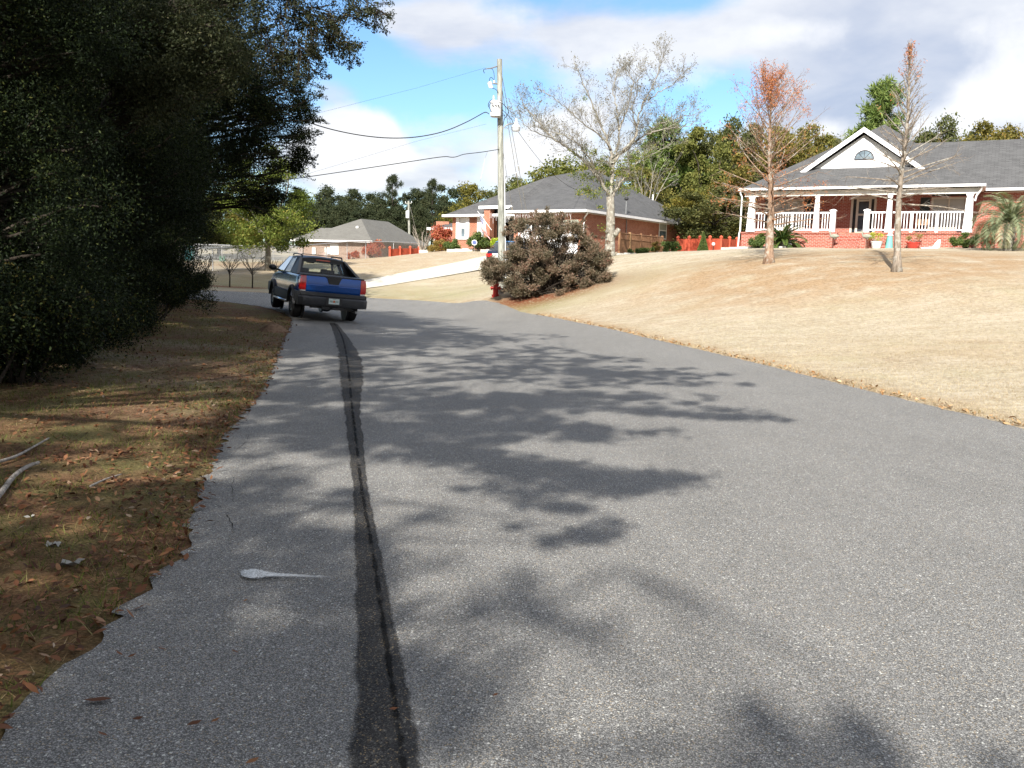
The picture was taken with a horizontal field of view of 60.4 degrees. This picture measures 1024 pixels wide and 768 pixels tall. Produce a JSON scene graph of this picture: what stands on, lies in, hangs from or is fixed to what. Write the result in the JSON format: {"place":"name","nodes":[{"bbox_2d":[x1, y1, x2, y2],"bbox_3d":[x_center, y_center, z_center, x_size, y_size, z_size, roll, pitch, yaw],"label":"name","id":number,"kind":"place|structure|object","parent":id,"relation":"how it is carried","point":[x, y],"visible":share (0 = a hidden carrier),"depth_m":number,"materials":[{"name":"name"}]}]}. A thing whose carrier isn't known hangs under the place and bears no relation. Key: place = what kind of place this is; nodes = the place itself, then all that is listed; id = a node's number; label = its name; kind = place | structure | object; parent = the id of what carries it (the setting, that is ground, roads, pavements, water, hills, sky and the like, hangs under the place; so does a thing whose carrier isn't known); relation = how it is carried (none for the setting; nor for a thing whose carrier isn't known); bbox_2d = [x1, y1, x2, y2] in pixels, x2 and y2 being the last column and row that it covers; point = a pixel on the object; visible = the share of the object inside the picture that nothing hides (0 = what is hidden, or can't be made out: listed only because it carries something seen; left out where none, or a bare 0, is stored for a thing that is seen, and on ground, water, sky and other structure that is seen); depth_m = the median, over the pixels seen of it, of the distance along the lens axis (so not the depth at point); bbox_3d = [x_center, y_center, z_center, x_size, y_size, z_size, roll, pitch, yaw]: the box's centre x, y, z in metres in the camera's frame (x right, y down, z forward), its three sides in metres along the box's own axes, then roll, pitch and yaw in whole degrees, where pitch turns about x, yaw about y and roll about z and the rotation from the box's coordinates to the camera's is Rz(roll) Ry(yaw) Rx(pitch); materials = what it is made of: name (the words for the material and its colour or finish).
{"place":"outdoors","nodes":[
{"label":"outdoors","id":0,"kind":"place"},
{"bbox_2d":[365,256,485,287],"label":"driveway","id":1,"kind":"structure","parent":0,"point":[473,264],"depth_m":47.18,"materials":[{"name":"concrete"}]},
{"bbox_2d":[486,241,527,265],"bbox_3d":[0.333,-6.880,47.225,1.800,1.490,4.750,5,8,23],"label":"parked car","id":2,"kind":"object","parent":1,"relation":"on","point":[492,251],"visible":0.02,"depth_m":45.44,"materials":[{"name":"white paint"}]},
{"bbox_2d":[0,290,1023,767],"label":"road","id":3,"kind":"structure","parent":0,"point":[586,562],"depth_m":4.82,"materials":[{"name":"grey asphalt"}]},
{"bbox_2d":[241,569,306,577],"bbox_3d":[-1.173,0.989,4.508,0.526,0.001,0.201,3,8,14],"label":"road paint mark","id":4,"kind":"object","parent":3,"relation":"on","point":[252,574],"visible":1,"depth_m":4.54,"materials":[{"name":"white paint"}]},
{"bbox_2d":[268,253,366,320],"bbox_3d":[-5.848,-2.928,26.037,2.346,1.800,5.547,3,8,-24],"label":"pickup truck","id":5,"kind":"object","parent":3,"relation":"on","point":[340,285],"visible":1,"depth_m":24.07,"materials":[{"name":"blue paint"}]},
{"bbox_2d":[334,323,406,767],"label":"road tar seam","id":6,"kind":"object","parent":3,"relation":"on","point":[402,759],"visible":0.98,"depth_m":4.01,"materials":[{"name":"black asphalt"}]},
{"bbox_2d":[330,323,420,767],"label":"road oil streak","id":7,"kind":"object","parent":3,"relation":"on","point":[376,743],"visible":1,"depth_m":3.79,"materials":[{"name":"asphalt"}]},
{"bbox_2d":[537,313,1023,425],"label":"edge thatch","id":8,"kind":"object","parent":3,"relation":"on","point":[839,380],"visible":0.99,"depth_m":15.11,"materials":[{"name":"beige plant"}]},
{"bbox_2d":[0,242,1023,739],"bbox_3d":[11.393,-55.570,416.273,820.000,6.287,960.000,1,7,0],"label":"ground","id":9,"kind":"structure","parent":0,"point":[650,290],"depth_m":16.92,"materials":[{"name":"beige plant"}]},
{"bbox_2d":[0,461,39,497],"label":"fallen stick","id":10,"kind":"object","parent":9,"relation":"on","point":[8,482],"visible":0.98,"depth_m":6.00,"materials":[{"name":"grey wood"}]},
{"bbox_2d":[0,437,49,462],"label":"fallen stick","id":11,"kind":"object","parent":9,"relation":"on","point":[17,455],"visible":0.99,"depth_m":6.71,"materials":[{"name":"grey wood"}]},
{"bbox_2d":[0,237,77,382],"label":"undergrowth shrub","id":12,"kind":"object","parent":9,"relation":"on","point":[28,326],"visible":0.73,"depth_m":9.56,"materials":[{"name":"green plant"}]},
{"bbox_2d":[0,236,130,385],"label":"undergrowth shrub","id":13,"kind":"object","parent":9,"relation":"on","point":[59,346],"visible":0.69,"depth_m":10.08,"materials":[{"name":"green plant"}]},
{"bbox_2d":[10,252,157,369],"bbox_3d":[-6.218,-1.020,12.292,2.560,1.688,2.020,1,7,0],"label":"undergrowth shrub","id":14,"kind":"object","parent":9,"relation":"on","point":[128,324],"visible":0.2,"depth_m":12.30,"materials":[{"name":"green plant"}]},
{"bbox_2d":[0,0,174,386],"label":"evergreen tree","id":15,"kind":"object","parent":9,"relation":"on","point":[87,44],"visible":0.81,"depth_m":10.51,"materials":[{"name":"green plant"}]},
{"bbox_2d":[0,7,198,242],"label":"evergreen tree","id":16,"kind":"object","parent":9,"relation":"on","point":[2,184],"visible":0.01,"depth_m":19.90,"materials":[{"name":"green plant"}]},
{"bbox_2d":[13,0,242,346],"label":"evergreen tree","id":17,"kind":"object","parent":9,"relation":"on","point":[189,163],"visible":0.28,"depth_m":15.15,"materials":[{"name":"green plant"}]},
{"bbox_2d":[91,247,192,336],"bbox_3d":[-7.335,-1.696,16.452,2.848,1.856,2.338,1,7,0],"label":"undergrowth shrub","id":18,"kind":"object","parent":9,"relation":"on","point":[167,289],"visible":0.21,"depth_m":16.19,"materials":[{"name":"green plant"}]},
{"bbox_2d":[0,308,289,729],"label":"verge straw","id":19,"kind":"object","parent":9,"relation":"on","point":[124,470],"visible":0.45,"depth_m":7.16,"materials":[{"name":"brown plant"}]},
{"bbox_2d":[0,307,291,708],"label":"verge grass","id":20,"kind":"structure","parent":9,"relation":"on","point":[117,445],"depth_m":7.80,"materials":[{"name":"brown plant"}]},
{"bbox_2d":[0,307,296,728],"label":"fallen leaves","id":21,"kind":"object","parent":9,"relation":"on","point":[66,606],"depth_m":5.85,"materials":[{"name":"brown plant"}]},
{"bbox_2d":[100,174,228,293],"bbox_3d":[-11.771,-5.153,28.408,5.574,6.187,6.612,1,7,0],"label":"evergreen tree","id":22,"kind":"object","parent":9,"relation":"on","point":[192,257],"visible":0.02,"depth_m":28.14,"materials":[{"name":"green plant"}]},
{"bbox_2d":[116,248,224,322],"bbox_3d":[-8.243,-2.292,19.865,3.307,1.964,2.410,-6,10,-43],"label":"undergrowth shrub","id":23,"kind":"object","parent":9,"relation":"on","point":[192,287],"visible":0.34,"depth_m":20.26,"materials":[{"name":"green plant"}]},
{"bbox_2d":[159,254,218,307],"bbox_3d":[-9.996,-3.057,26.126,2.432,1.653,2.544,-2,8,-25],"label":"undergrowth shrub","id":24,"kind":"object","parent":9,"relation":"on","point":[194,268],"visible":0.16,"depth_m":25.77,"materials":[{"name":"green plant"}]},
{"bbox_2d":[3,0,396,252],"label":"oak tree","id":25,"kind":"object","parent":9,"relation":"on","point":[184,26],"visible":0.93,"depth_m":12.41,"materials":[{"name":"green plant"}]},
{"bbox_2d":[195,210,236,254],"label":"evergreen tree","id":26,"kind":"object","parent":9,"relation":"on","point":[212,240],"visible":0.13,"depth_m":88.25,"materials":[{"name":"green plant"}]},
{"bbox_2d":[113,22,329,297],"bbox_3d":[-7.202,-5.454,21.736,4.927,8.353,7.269,-2,8,-23],"label":"evergreen tree","id":27,"kind":"object","parent":9,"relation":"on","point":[270,112],"visible":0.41,"depth_m":20.01,"materials":[{"name":"green plant"}]},
{"bbox_2d":[203,196,240,255],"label":"broadleaf tree","id":28,"kind":"object","parent":9,"relation":"on","point":[222,218],"visible":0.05,"depth_m":94.40,"materials":[{"name":"green plant"}]},
{"bbox_2d":[196,244,299,261],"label":"chain link fence","id":29,"kind":"object","parent":9,"relation":"on","point":[284,256],"visible":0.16,"depth_m":71.93,"materials":[{"name":"grey metal"}]},
{"bbox_2d":[225,212,278,258],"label":"autumn tree","id":30,"kind":"object","parent":9,"relation":"on","point":[250,250],"visible":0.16,"depth_m":90.23,"materials":[{"name":"green plant"}]},
{"bbox_2d":[237,251,269,287],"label":"sapling","id":31,"kind":"object","parent":9,"relation":"on","point":[251,272],"visible":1,"depth_m":40.73,"materials":[{"name":"brown plant"}]},
{"bbox_2d":[209,145,324,270],"bbox_3d":[-13.531,-9.515,47.890,6.228,7.452,6.494,5,8,22],"label":"oak tree","id":32,"kind":"object","parent":9,"relation":"on","point":[267,229],"visible":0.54,"depth_m":47.57,"materials":[{"name":"green plant"}]},
{"bbox_2d":[259,323,291,332],"bbox_3d":[-5.317,-1.241,19.506,0.856,0.212,0.852,1,7,0],"label":"ant mound","id":33,"kind":"object","parent":9,"relation":"on","point":[272,327],"visible":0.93,"depth_m":19.39,"materials":[{"name":"soil"}]},
{"bbox_2d":[187,241,416,270],"bbox_3d":[-12.167,-8.389,58.276,3.092,2.882,27.902,4,8,22],"label":"chain link fence","id":34,"kind":"object","parent":9,"relation":"on","point":[325,244],"visible":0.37,"depth_m":57.11,"materials":[{"name":"grey metal"}]},
{"bbox_2d":[297,206,331,231],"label":"evergreen tree","id":35,"kind":"object","parent":9,"relation":"on","point":[317,216],"visible":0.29,"depth_m":133.21,"materials":[{"name":"green plant"}]},
{"bbox_2d":[313,208,330,229],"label":"evergreen tree","id":36,"kind":"object","parent":9,"relation":"on","point":[325,219],"visible":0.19,"depth_m":132.07,"materials":[{"name":"green plant"}]},
{"bbox_2d":[305,188,340,220],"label":"evergreen tree","id":37,"kind":"object","parent":9,"relation":"on","point":[318,201],"visible":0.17,"depth_m":146.93,"materials":[{"name":"green plant"}]},
{"bbox_2d":[314,183,348,221],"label":"evergreen tree","id":38,"kind":"object","parent":9,"relation":"on","point":[324,195],"visible":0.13,"depth_m":151.40,"materials":[{"name":"green plant"}]},
{"bbox_2d":[325,202,350,227],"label":"evergreen tree","id":39,"kind":"object","parent":9,"relation":"on","point":[333,220],"visible":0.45,"depth_m":130.40,"materials":[{"name":"green plant"}]},
{"bbox_2d":[340,206,362,223],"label":"evergreen tree","id":40,"kind":"object","parent":9,"relation":"on","point":[354,213],"visible":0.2,"depth_m":129.92,"materials":[{"name":"green plant"}]},
{"bbox_2d":[291,219,428,259],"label":"brick house","id":41,"kind":"structure","parent":9,"relation":"on","point":[364,230],"depth_m":82.11,"materials":[{"name":"grey"}]},
{"bbox_2d":[343,188,378,218],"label":"evergreen tree","id":42,"kind":"object","parent":9,"relation":"on","point":[352,201],"visible":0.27,"depth_m":146.95,"materials":[{"name":"green plant"}]},
{"bbox_2d":[360,239,384,257],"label":"red shrub","id":43,"kind":"object","parent":9,"relation":"on","point":[372,249],"visible":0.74,"depth_m":68.97,"materials":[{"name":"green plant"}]},
{"bbox_2d":[359,193,390,217],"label":"evergreen tree","id":44,"kind":"object","parent":9,"relation":"on","point":[370,196],"visible":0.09,"depth_m":153.48,"materials":[{"name":"green plant"}]},
{"bbox_2d":[365,205,387,219],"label":"evergreen tree","id":45,"kind":"object","parent":9,"relation":"on","point":[374,207],"visible":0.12,"depth_m":127.78,"materials":[{"name":"green plant"}]},
{"bbox_2d":[375,205,402,225],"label":"evergreen tree","id":46,"kind":"object","parent":9,"relation":"on","point":[390,209],"visible":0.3,"depth_m":126.68,"materials":[{"name":"green plant"}]},
{"bbox_2d":[373,174,407,220],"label":"pine tree","id":47,"kind":"object","parent":9,"relation":"on","point":[391,180],"visible":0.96,"depth_m":142.91,"materials":[{"name":"green plant"}]},
{"bbox_2d":[386,209,420,236],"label":"evergreen tree","id":48,"kind":"object","parent":9,"relation":"on","point":[398,222],"visible":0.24,"depth_m":126.05,"materials":[{"name":"green plant"}]},
{"bbox_2d":[388,246,419,256],"bbox_3d":[-7.896,-9.394,64.845,0.308,1.685,3.753,6,9,30],"label":"board fence","id":49,"kind":"object","parent":9,"relation":"on","point":[401,251],"visible":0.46,"depth_m":64.57,"materials":[{"name":"red wood"}]},
{"bbox_2d":[396,204,431,242],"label":"evergreen tree","id":50,"kind":"object","parent":9,"relation":"on","point":[417,218],"visible":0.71,"depth_m":125.69,"materials":[{"name":"green plant"}]},
{"bbox_2d":[410,187,445,248],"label":"evergreen tree","id":51,"kind":"object","parent":9,"relation":"on","point":[420,195],"visible":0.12,"depth_m":145.72,"materials":[{"name":"green plant"}]},
{"bbox_2d":[416,178,444,243],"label":"pine tree","id":52,"kind":"object","parent":9,"relation":"on","point":[431,184],"visible":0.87,"depth_m":137.05,"materials":[{"name":"green plant"}]},
{"bbox_2d":[425,239,446,251],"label":"ochre shrub","id":53,"kind":"object","parent":9,"relation":"on","point":[434,247],"visible":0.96,"depth_m":59.61,"materials":[{"name":"yellow plant"}]},
{"bbox_2d":[423,201,448,242],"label":"evergreen tree","id":54,"kind":"object","parent":9,"relation":"on","point":[437,208],"visible":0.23,"depth_m":134.79,"materials":[{"name":"green plant"}]},
{"bbox_2d":[429,222,451,250],"bbox_3d":[-4.856,-10.194,61.717,2.106,2.195,2.538,6,9,30],"label":"red shrub","id":55,"kind":"object","parent":9,"relation":"on","point":[439,232],"visible":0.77,"depth_m":61.40,"materials":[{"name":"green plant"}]},
{"bbox_2d":[435,184,462,212],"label":"evergreen tree","id":56,"kind":"object","parent":9,"relation":"on","point":[453,193],"visible":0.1,"depth_m":153.09,"materials":[{"name":"green plant"}]},
{"bbox_2d":[434,180,488,222],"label":"broadleaf tree","id":57,"kind":"object","parent":9,"relation":"on","point":[470,190],"visible":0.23,"depth_m":81.73,"materials":[{"name":"green plant"}]},
{"bbox_2d":[466,231,491,250],"bbox_3d":[-2.090,-9.231,56.761,1.964,1.440,1.647,5,8,26],"label":"round shrub","id":58,"kind":"object","parent":9,"relation":"on","point":[483,241],"visible":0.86,"depth_m":56.48,"materials":[{"name":"green plant"}]},
{"bbox_2d":[483,59,520,293],"bbox_3d":[-0.537,-8.257,36.524,1.626,10.162,0.675,-1,8,-15],"label":"utility pole","id":59,"kind":"object","parent":9,"relation":"on","point":[496,108],"visible":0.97,"depth_m":36.43,"materials":[{"name":"paint"}]},
{"bbox_2d":[235,149,498,186],"bbox_3d":[-4.541,-8.173,32.727,11.255,2.383,1.870,-4,9,-35],"label":"power line","id":60,"kind":"object","parent":59,"relation":"attached to","point":[386,165],"visible":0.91,"depth_m":32.14,"materials":[{"name":"black metal"}]},
{"bbox_2d":[286,112,488,138],"bbox_3d":[-5.358,-9.866,32.188,11.744,1.612,0.965,-4,9,-37],"label":"power line","id":61,"kind":"object","parent":59,"relation":"attached to","point":[397,138],"visible":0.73,"depth_m":32.82,"materials":[{"name":"black metal"}]},
{"bbox_2d":[478,205,616,299],"bbox_3d":[1.371,-5.239,35.156,5.594,3.871,3.192,1,7,0],"label":"bush","id":62,"kind":"object","parent":9,"relation":"on","point":[540,267],"visible":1,"depth_m":34.70,"materials":[{"name":"brown plant"}]},
{"bbox_2d":[505,154,605,190],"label":"broadleaf tree","id":63,"kind":"object","parent":9,"relation":"on","point":[556,170],"visible":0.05,"depth_m":82.05,"materials":[{"name":"green plant"}]},
{"bbox_2d":[442,170,685,253],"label":"brick house","id":64,"kind":"structure","parent":9,"relation":"on","point":[636,213],"depth_m":57.96,"materials":[{"name":"grey"}]},
{"bbox_2d":[505,31,711,255],"bbox_3d":[4.771,-11.478,42.550,10.698,10.793,4.917,1,8,-7],"label":"bare tree","id":65,"kind":"object","parent":9,"relation":"on","point":[611,232],"visible":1,"depth_m":42.73,"materials":[{"name":"grey plant"}]},
{"bbox_2d":[618,231,663,252],"bbox_3d":[7.797,-8.301,52.855,0.120,1.460,6.092,6,9,33],"label":"lattice fence","id":66,"kind":"object","parent":9,"relation":"on","point":[625,244],"visible":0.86,"depth_m":52.03,"materials":[{"name":"brown wood"}]},
{"bbox_2d":[614,165,676,204],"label":"autumn tree","id":67,"kind":"object","parent":9,"relation":"on","point":[645,172],"visible":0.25,"depth_m":72.78,"materials":[{"name":"green plant"}]},
{"bbox_2d":[621,150,679,200],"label":"bare tree","id":68,"kind":"object","parent":9,"relation":"on","point":[653,176],"visible":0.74,"depth_m":68.54,"materials":[{"name":"grey plant"}]},
{"bbox_2d":[623,114,710,203],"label":"broadleaf tree","id":69,"kind":"object","parent":9,"relation":"on","point":[657,136],"visible":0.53,"depth_m":80.64,"materials":[{"name":"green plant"}]},
{"bbox_2d":[660,240,681,251],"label":"garden shrub","id":70,"kind":"object","parent":9,"relation":"on","point":[673,245],"visible":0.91,"depth_m":52.19,"materials":[{"name":"green plant"}]},
{"bbox_2d":[662,187,713,238],"bbox_3d":[12.873,-11.934,64.994,4.738,5.420,4.708,7,9,36],"label":"broadleaf tree","id":71,"kind":"object","parent":9,"relation":"on","point":[677,202],"visible":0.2,"depth_m":63.69,"materials":[{"name":"green plant"}]},
{"bbox_2d":[656,137,738,233],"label":"broadleaf tree","id":72,"kind":"object","parent":9,"relation":"on","point":[687,149],"visible":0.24,"depth_m":78.16,"materials":[{"name":"green plant"}]},
{"bbox_2d":[658,183,756,240],"bbox_3d":[13.874,-11.335,60.802,8.034,5.389,7.310,-1,8,-15],"label":"evergreen tree","id":73,"kind":"object","parent":9,"relation":"on","point":[696,230],"visible":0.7,"depth_m":60.00,"materials":[{"name":"green plant"}]},
{"bbox_2d":[676,235,740,250],"bbox_3d":[13.245,-8.646,55.917,1.426,1.635,8.449,8,10,42],"label":"board fence","id":74,"kind":"object","parent":9,"relation":"on","point":[688,244],"visible":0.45,"depth_m":54.21,"materials":[{"name":"red wood"}]},
{"bbox_2d":[666,124,752,202],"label":"broadleaf tree","id":75,"kind":"object","parent":9,"relation":"on","point":[696,132],"visible":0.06,"depth_m":83.69,"materials":[{"name":"green plant"}]},
{"bbox_2d":[697,151,758,239],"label":"autumn tree","id":76,"kind":"object","parent":9,"relation":"on","point":[739,171],"visible":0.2,"depth_m":65.91,"materials":[{"name":"green plant"}]},
{"bbox_2d":[698,111,767,184],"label":"evergreen tree","id":77,"kind":"object","parent":9,"relation":"on","point":[736,126],"visible":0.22,"depth_m":81.37,"materials":[{"name":"green plant"}]},
{"bbox_2d":[747,233,765,247],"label":"round shrub","id":78,"kind":"object","parent":9,"relation":"on","point":[758,241],"visible":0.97,"depth_m":44.46,"materials":[{"name":"green plant"}]},
{"bbox_2d":[732,122,791,171],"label":"autumn tree","id":79,"kind":"object","parent":9,"relation":"on","point":[760,150],"visible":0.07,"depth_m":85.23,"materials":[{"name":"green plant"}]},
{"bbox_2d":[707,57,845,263],"bbox_3d":[9.507,-7.858,31.520,5.199,7.265,5.137,1,7,0],"label":"bald cypress","id":80,"kind":"object","parent":9,"relation":"on","point":[772,82],"visible":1,"depth_m":31.04,"materials":[{"name":"brown plant"}]},
{"bbox_2d":[760,223,807,247],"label":"sago palm","id":81,"kind":"object","parent":9,"relation":"on","point":[781,237],"visible":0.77,"depth_m":44.19,"materials":[{"name":"green plant"}]},
{"bbox_2d":[754,120,826,175],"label":"autumn tree","id":82,"kind":"object","parent":9,"relation":"on","point":[811,135],"visible":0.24,"depth_m":79.93,"materials":[{"name":"green plant"}]},
{"bbox_2d":[811,134,832,153],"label":"autumn tree","id":83,"kind":"object","parent":9,"relation":"on","point":[823,140],"visible":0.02,"depth_m":88.24,"materials":[{"name":"green plant"}]},
{"bbox_2d":[838,74,911,140],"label":"pine tree","id":84,"kind":"object","parent":9,"relation":"on","point":[880,95],"visible":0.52,"depth_m":80.46,"materials":[{"name":"green plant"}]},
{"bbox_2d":[869,232,883,247],"bbox_3d":[17.896,-7.067,43.252,0.678,0.812,0.757,1,8,-5],"label":"flower pot","id":85,"kind":"object","parent":9,"relation":"on","point":[875,243],"visible":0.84,"depth_m":43.05,"materials":[{"name":"white ceramic"}]},
{"bbox_2d":[737,124,1023,248],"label":"brick house","id":86,"kind":"structure","parent":9,"relation":"on","point":[989,167],"depth_m":44.85,"materials":[{"name":"red brick"}]},
{"bbox_2d":[774,199,803,228],"bbox_3d":[14.934,-9.184,47.523,1.654,1.546,0.150,5,8,28],"label":"window","id":87,"kind":"structure","parent":86,"relation":"in","point":[800,202],"depth_m":47.48,"materials":[{"name":"white glass"}]},
{"bbox_2d":[857,199,868,232],"bbox_3d":[18.298,-8.730,45.831,0.499,1.774,0.060,5,8,28],"label":"door","id":88,"kind":"structure","parent":86,"relation":"in","point":[863,203],"depth_m":45.84,"materials":[{"name":"white metal"}]},
{"bbox_2d":[854,150,873,159],"bbox_3d":[18.101,-11.778,45.190,0.973,0.498,0.055,5,8,28],"label":"half round window","id":89,"kind":"structure","parent":86,"relation":"in","point":[862,154],"depth_m":45.20,"materials":[{"name":"white glass"}]},
{"bbox_2d":[929,197,966,228],"bbox_3d":[21.781,-8.539,43.918,1.700,1.546,0.150,5,8,28],"label":"window","id":90,"kind":"structure","parent":86,"relation":"in","point":[953,202],"depth_m":43.92,"materials":[{"name":"white glass"}]},
{"bbox_2d":[826,39,986,271],"bbox_3d":[11.923,-6.835,26.771,4.896,7.044,3.573,1,7,0],"label":"bald cypress","id":91,"kind":"object","parent":9,"relation":"on","point":[896,264],"visible":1,"depth_m":26.69,"materials":[{"name":"brown plant"}]},
{"bbox_2d":[906,233,922,247],"bbox_3d":[19.381,-6.923,42.368,0.834,0.790,0.661,5,8,28],"label":"flower pot","id":92,"kind":"object","parent":9,"relation":"on","point":[911,244],"visible":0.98,"depth_m":42.23,"materials":[{"name":"red ceramic"}]},
{"bbox_2d":[910,108,986,142],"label":"evergreen tree","id":93,"kind":"object","parent":9,"relation":"on","point":[948,135],"visible":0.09,"depth_m":75.17,"materials":[{"name":"green plant"}]},
{"bbox_2d":[947,230,988,247],"bbox_3d":[20.988,-6.681,40.964,1.792,0.949,1.634,1,7,0],"label":"round shrub","id":94,"kind":"object","parent":9,"relation":"on","point":[963,240],"visible":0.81,"depth_m":40.56,"materials":[{"name":"green plant"}]},
{"bbox_2d":[958,118,1017,141],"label":"autumn tree","id":95,"kind":"object","parent":9,"relation":"on","point":[987,128],"visible":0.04,"depth_m":73.27,"materials":[{"name":"green plant"}]},
{"bbox_2d":[967,192,1023,250],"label":"pindo palm","id":96,"kind":"object","parent":9,"relation":"on","point":[1009,222],"visible":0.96,"depth_m":37.58,"materials":[{"name":"green plant"}]},
{"bbox_2d":[979,122,1023,139],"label":"autumn tree","id":97,"kind":"object","parent":9,"relation":"on","point":[1011,128],"visible":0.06,"depth_m":81.58,"materials":[{"name":"yellow plant"}]},
{"bbox_2d":[211,0,1023,244],"label":"sky","id":98,"kind":"structure","parent":0,"point":[973,50],"materials":[{"name":"blue"}]},
{"bbox_2d":[600,281,1023,425],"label":"dry grass","id":99,"kind":"structure","parent":0,"point":[924,377],"depth_m":16.73,"materials":[{"name":"beige plant"}]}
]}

